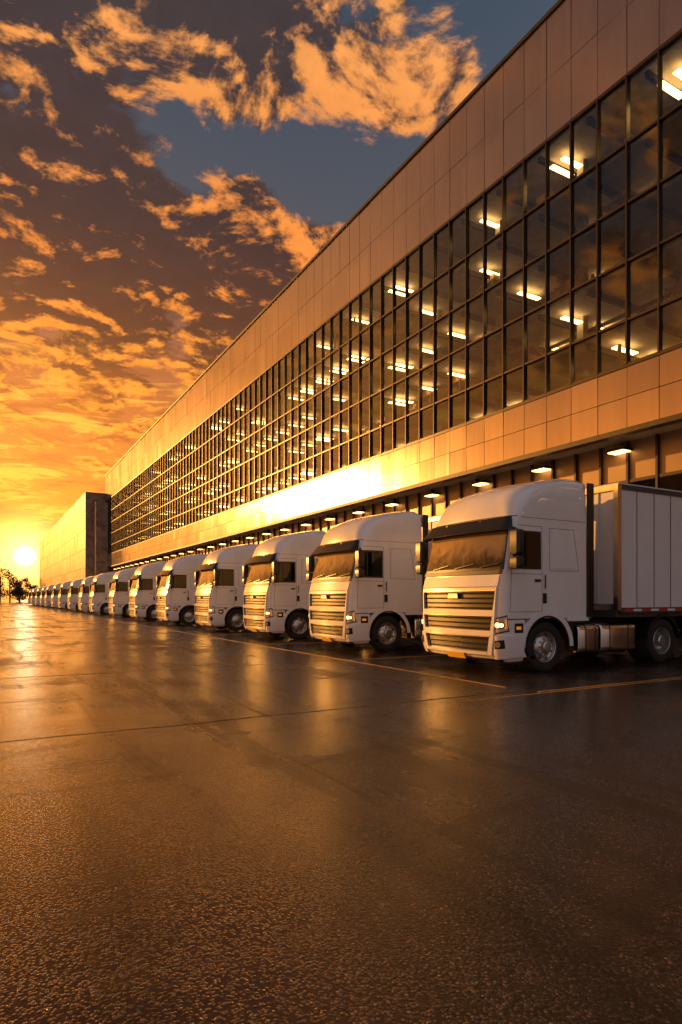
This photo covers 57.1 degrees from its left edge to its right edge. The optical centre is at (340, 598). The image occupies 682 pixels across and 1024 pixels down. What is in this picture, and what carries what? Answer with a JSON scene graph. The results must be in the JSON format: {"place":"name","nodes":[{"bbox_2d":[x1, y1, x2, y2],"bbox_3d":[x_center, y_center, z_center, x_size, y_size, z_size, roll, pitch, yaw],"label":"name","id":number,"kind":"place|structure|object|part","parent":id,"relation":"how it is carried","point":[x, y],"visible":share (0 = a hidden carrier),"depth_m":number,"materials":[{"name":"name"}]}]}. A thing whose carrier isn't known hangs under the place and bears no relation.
{"place":"outdoors","nodes":[
{"label":"outdoors","id":0,"kind":"place"},
{"bbox_2d":[0,0,557,598],"label":"sky","id":1,"kind":"structure","parent":0,"point":[168,168],"materials":[{"name":"orange"}]},
{"bbox_2d":[0,599,681,1023],"bbox_3d":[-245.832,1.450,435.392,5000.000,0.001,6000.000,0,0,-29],"label":"ground","id":2,"kind":"structure","parent":0,"point":[196,827],"depth_m":3.91,"materials":[{"name":"grey asphalt"}]},
{"bbox_2d":[0,567,38,601],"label":"distant tree line","id":3,"kind":"object","parent":2,"relation":"on","point":[17,591],"visible":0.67,"depth_m":268.02,"materials":[{"name":"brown plant"}]},
{"bbox_2d":[27,589,34,604],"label":"semi truck","id":4,"kind":"object","parent":2,"relation":"on","point":[29,596],"visible":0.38,"depth_m":145.38,"materials":[{"name":"white paint"}]},
{"bbox_2d":[31,587,39,605],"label":"semi truck","id":5,"kind":"object","parent":2,"relation":"on","point":[33,594],"visible":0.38,"depth_m":134.09,"materials":[{"name":"white paint"}]},
{"bbox_2d":[35,586,44,605],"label":"semi truck","id":6,"kind":"object","parent":2,"relation":"on","point":[37,599],"visible":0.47,"depth_m":122.82,"materials":[{"name":"white paint"}]},
{"bbox_2d":[40,586,49,606],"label":"semi truck","id":7,"kind":"object","parent":2,"relation":"on","point":[42,593],"visible":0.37,"depth_m":112.38,"materials":[{"name":"white paint"}]},
{"bbox_2d":[44,584,55,607],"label":"semi truck","id":8,"kind":"object","parent":2,"relation":"on","point":[47,598],"visible":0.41,"depth_m":101.87,"materials":[{"name":"white paint"}]},
{"bbox_2d":[51,583,62,608],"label":"semi truck","id":9,"kind":"object","parent":2,"relation":"on","point":[54,596],"visible":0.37,"depth_m":92.35,"materials":[{"name":"white paint"}]},
{"bbox_2d":[57,580,73,609],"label":"semi truck","id":10,"kind":"object","parent":2,"relation":"on","point":[62,594],"visible":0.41,"depth_m":82.81,"materials":[{"name":"white paint"}]},
{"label":"cab windows","id":11,"kind":"part","parent":10,"relation":"part of","materials":[{"name":"black glass"}]},
{"bbox_2d":[67,578,84,610],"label":"semi truck","id":12,"kind":"object","parent":2,"relation":"on","point":[73,594],"visible":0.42,"depth_m":73.73,"materials":[{"name":"white paint"}]},
{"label":"cab windows","id":13,"kind":"part","parent":12,"relation":"part of","materials":[{"name":"black glass"}]},
{"bbox_2d":[39,492,114,586],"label":"wing","id":14,"kind":"structure","parent":2,"relation":"on","point":[73,543],"depth_m":141.66,"materials":[{"name":"beige concrete"}]},
{"bbox_2d":[78,575,96,612],"bbox_3d":[-20.765,-0.527,69.539,15.566,3.950,3.200,0,0,-30],"label":"semi truck","id":15,"kind":"object","parent":2,"relation":"on","point":[83,598],"visible":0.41,"depth_m":64.98,"materials":[{"name":"white paint"}]},
{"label":"cab windows","id":16,"kind":"part","parent":15,"relation":"part of","materials":[{"name":"black glass"}]},
{"bbox_2d":[89,572,115,614],"bbox_3d":[-16.239,-0.527,61.123,15.566,3.950,3.200,0,0,-29],"label":"semi truck","id":17,"kind":"object","parent":2,"relation":"on","point":[99,593],"visible":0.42,"depth_m":56.77,"materials":[{"name":"white paint"}]},
{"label":"cab windows","id":18,"kind":"part","parent":17,"relation":"part of","materials":[{"name":"black glass"}]},
{"bbox_2d":[108,567,137,616],"bbox_3d":[-11.404,-0.527,52.962,15.566,3.950,3.200,0,0,-29],"label":"semi truck","id":19,"kind":"object","parent":2,"relation":"on","point":[119,591],"visible":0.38,"depth_m":48.56,"materials":[{"name":"white paint"}]},
{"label":"cab windows","id":20,"kind":"part","parent":19,"relation":"part of","materials":[{"name":"black glass"}]},
{"bbox_2d":[128,561,167,620],"bbox_3d":[-7.148,-0.527,45.192,15.566,3.950,3.200,0,0,-30],"label":"semi truck","id":21,"kind":"object","parent":2,"relation":"on","point":[142,594],"visible":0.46,"depth_m":40.80,"materials":[{"name":"white paint"}]},
{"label":"cab windows","id":22,"kind":"part","parent":21,"relation":"part of","materials":[{"name":"black glass"}]},
{"bbox_2d":[156,554,207,624],"bbox_3d":[-3.277,-0.527,38.408,15.566,3.950,3.200,0,0,-29],"label":"semi truck","id":23,"kind":"object","parent":2,"relation":"on","point":[175,594],"visible":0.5,"depth_m":34.09,"materials":[{"name":"white paint"}]},
{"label":"cab windows","id":24,"kind":"part","parent":23,"relation":"part of","materials":[{"name":"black glass"}]},
{"bbox_2d":[194,544,258,630],"bbox_3d":[0.415,-0.527,32.040,15.566,3.950,3.200,0,0,-29],"label":"semi truck","id":25,"kind":"object","parent":2,"relation":"on","point":[220,588],"visible":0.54,"depth_m":27.77,"materials":[{"name":"white paint"}]},
{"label":"cab windows","id":26,"kind":"part","parent":25,"relation":"part of","materials":[{"name":"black glass"}]},
{"bbox_2d":[242,531,325,638],"bbox_3d":[3.557,-0.527,26.459,15.566,3.950,3.200,0,0,-29],"label":"semi truck","id":27,"kind":"object","parent":2,"relation":"on","point":[276,582],"visible":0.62,"depth_m":22.22,"materials":[{"name":"white paint"}]},
{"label":"cab windows","id":28,"kind":"part","parent":27,"relation":"part of","materials":[{"name":"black glass"}]},
{"bbox_2d":[40,606,681,700],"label":"painted bay lines","id":29,"kind":"object","parent":2,"relation":"on","point":[462,679],"visible":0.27,"depth_m":11.10,"materials":[{"name":"yellow paint"}]},
{"bbox_2d":[114,37,681,566],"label":"structure shell","id":30,"kind":"object","parent":2,"relation":"on","point":[642,177],"visible":0.38,"depth_m":31.28,"materials":[{"name":"metal"}]},
{"bbox_2d":[105,0,681,567],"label":"window frames","id":31,"kind":"structure","parent":30,"relation":"attached to","point":[137,512],"depth_m":37.29,"materials":[{"name":"black metal"}]},
{"bbox_2d":[105,0,681,565],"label":"cladding panels","id":32,"kind":"object","parent":30,"relation":"attached to","point":[565,62],"visible":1,"depth_m":33.32,"materials":[{"name":"metal"}]},
{"bbox_2d":[127,69,681,545],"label":"glass windows","id":33,"kind":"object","parent":30,"relation":"attached to","point":[673,291],"visible":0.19,"depth_m":34.18,"materials":[{"name":"glass"},{"name":"steel"}]},
{"bbox_2d":[127,68,681,538],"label":"ceiling lights","id":34,"kind":"object","parent":30,"relation":"attached to","point":[671,90],"visible":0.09,"depth_m":36.58,"materials":[{"name":"white plastic"}]},
{"bbox_2d":[115,429,681,634],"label":"dock wall","id":35,"kind":"structure","parent":2,"relation":"on","point":[655,460],"depth_m":30.08,"materials":[{"name":"beige concrete"}]},
{"bbox_2d":[113,446,632,568],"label":"dock light housings","id":36,"kind":"object","parent":35,"relation":"attached to","point":[549,467],"visible":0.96,"depth_m":38.09,"materials":[{"name":"metal"}]},
{"bbox_2d":[121,449,630,567],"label":"dock lights","id":37,"kind":"object","parent":36,"relation":"in","point":[618,452],"visible":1,"depth_m":37.95},
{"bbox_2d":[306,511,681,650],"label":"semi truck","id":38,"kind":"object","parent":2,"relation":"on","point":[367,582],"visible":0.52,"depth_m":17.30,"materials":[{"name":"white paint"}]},
{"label":"cab windows","id":39,"kind":"part","parent":38,"relation":"part of","materials":[{"name":"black glass"}]},
{"bbox_2d":[416,479,681,671],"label":"semi truck","id":40,"kind":"object","parent":2,"relation":"on","point":[541,576],"visible":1,"depth_m":12.86,"materials":[{"name":"white paint"}]},
{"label":"cab windows","id":41,"kind":"part","parent":40,"relation":"part of","materials":[{"name":"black glass"}]}
]}

